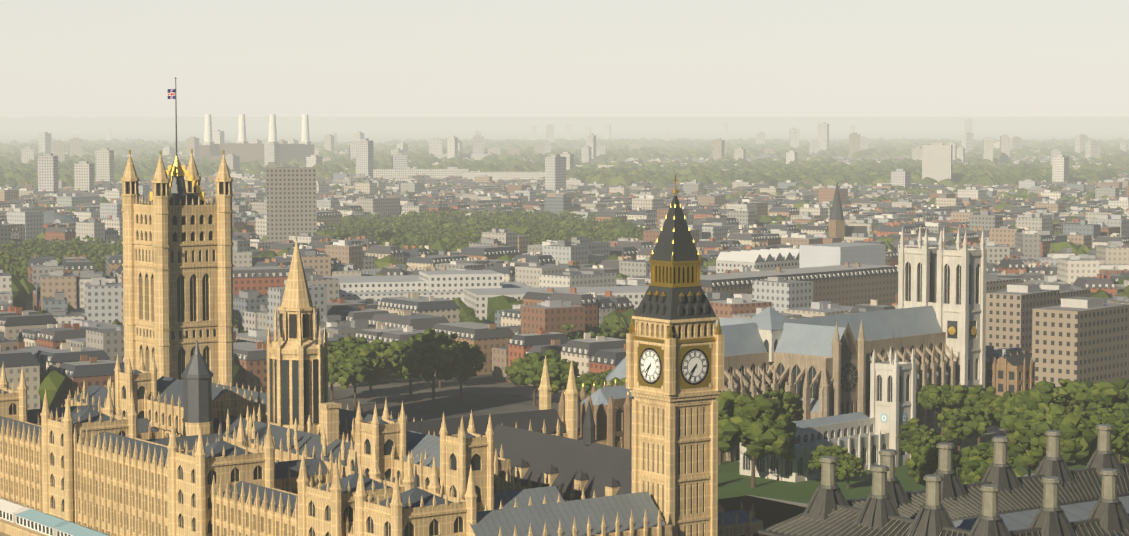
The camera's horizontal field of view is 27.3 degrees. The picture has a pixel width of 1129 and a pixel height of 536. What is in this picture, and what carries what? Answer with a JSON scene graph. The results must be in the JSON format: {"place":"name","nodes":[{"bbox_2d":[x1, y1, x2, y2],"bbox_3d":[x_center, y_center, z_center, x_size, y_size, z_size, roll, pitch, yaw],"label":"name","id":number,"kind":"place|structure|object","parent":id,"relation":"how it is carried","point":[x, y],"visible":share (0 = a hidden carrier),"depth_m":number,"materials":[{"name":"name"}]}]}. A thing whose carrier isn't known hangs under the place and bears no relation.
{"place":"outdoors","nodes":[
{"label":"outdoors","id":0,"kind":"place"},
{"bbox_2d":[0,520,42,535],"bbox_3d":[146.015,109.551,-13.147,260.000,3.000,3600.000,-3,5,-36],"label":"terrace","id":1,"kind":"structure","parent":0,"point":[7,529],"depth_m":604.57,"materials":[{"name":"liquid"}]},
{"bbox_2d":[0,117,1128,427],"bbox_3d":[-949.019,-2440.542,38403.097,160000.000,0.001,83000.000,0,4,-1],"label":"ground","id":2,"kind":"structure","parent":0,"point":[484,395],"depth_m":11096.48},
{"bbox_2d":[121,77,233,386],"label":"victoria tower","id":3,"kind":"structure","parent":2,"relation":"on","point":[177,264],"depth_m":741.03,"materials":[{"name":"stone"}]},
{"bbox_2d":[267,234,327,433],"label":"central tower","id":4,"kind":"structure","parent":2,"relation":"on","point":[297,370],"depth_m":625.08,"materials":[{"name":"stone"}]},
{"bbox_2d":[0,340,762,535],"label":"palace","id":5,"kind":"structure","parent":2,"relation":"on","point":[195,451],"depth_m":564.88,"materials":[{"name":"stone"}]},
{"bbox_2d":[44,114,867,237],"bbox_3d":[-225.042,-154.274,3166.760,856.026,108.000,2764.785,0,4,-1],"label":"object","id":6,"kind":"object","parent":2,"relation":"on","point":[838,227],"visible":0.35,"depth_m":1919.08,"materials":[{"name":"white"}]},
{"bbox_2d":[0,159,1119,339],"bbox_3d":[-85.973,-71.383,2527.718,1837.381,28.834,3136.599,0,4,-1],"label":"park trees","id":7,"kind":"object","parent":2,"relation":"on","point":[392,230],"visible":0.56,"depth_m":3048.14,"materials":[{"name":"green plant"}]},
{"bbox_2d":[0,132,1128,409],"bbox_3d":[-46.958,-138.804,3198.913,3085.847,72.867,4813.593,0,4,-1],"label":"city buildings","id":8,"kind":"structure","parent":2,"relation":"on","point":[80,344],"depth_m":1606.96,"materials":[{"name":"grey concrete"}]},
{"bbox_2d":[0,137,1128,304],"bbox_3d":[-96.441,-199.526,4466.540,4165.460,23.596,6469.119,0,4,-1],"label":"trees","id":9,"kind":"object","parent":2,"relation":"on","point":[420,157],"visible":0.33,"depth_m":4549.48,"materials":[{"name":"green plant"}]},
{"bbox_2d":[0,152,1128,406],"bbox_3d":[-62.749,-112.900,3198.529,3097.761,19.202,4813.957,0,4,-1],"label":"apartment blocks","id":10,"kind":"structure","parent":2,"relation":"on","point":[52,382],"depth_m":1192.11,"materials":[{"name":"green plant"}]},
{"bbox_2d":[626,175,723,535],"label":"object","id":11,"kind":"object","parent":2,"relation":"on","point":[675,363],"visible":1,"depth_m":507.74,"materials":[{"name":"stone"}]},
{"bbox_2d":[758,424,1128,535],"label":"portcullis house","id":12,"kind":"structure","parent":2,"relation":"on","point":[1053,495],"depth_m":453.74,"materials":[{"name":"grey metal"}]},
{"bbox_2d":[0,118,1128,129],"bbox_3d":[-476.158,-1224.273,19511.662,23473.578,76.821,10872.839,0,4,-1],"label":"hills","id":13,"kind":"structure","parent":0,"point":[385,124],"depth_m":17045.91,"materials":[{"name":"grey"}]},
{"bbox_2d":[0,0,1128,116],"label":"sky","id":14,"kind":"structure","parent":0,"point":[59,58],"materials":[{"name":"white"}]},
{"bbox_2d":[26,232,1121,535],"bbox_3d":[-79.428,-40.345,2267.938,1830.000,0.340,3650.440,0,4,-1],"label":"ground sheets","id":15,"kind":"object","parent":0,"point":[772,502],"depth_m":683.43,"materials":[{"name":"green plant"}]},
{"bbox_2d":[328,328,1128,488],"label":"trees","id":16,"kind":"object","parent":15,"relation":"on","point":[762,426],"visible":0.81,"depth_m":726.18,"materials":[{"name":"green plant"}]},
{"bbox_2d":[558,227,1034,461],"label":"abbey","id":17,"kind":"structure","parent":15,"relation":"on","point":[935,321],"depth_m":796.65,"materials":[{"name":"stone"}]},
{"bbox_2d":[740,334,915,481],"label":"st margarets","id":18,"kind":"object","parent":15,"relation":"on","point":[867,439],"visible":0.67,"depth_m":722.38,"materials":[{"name":"white stone"}]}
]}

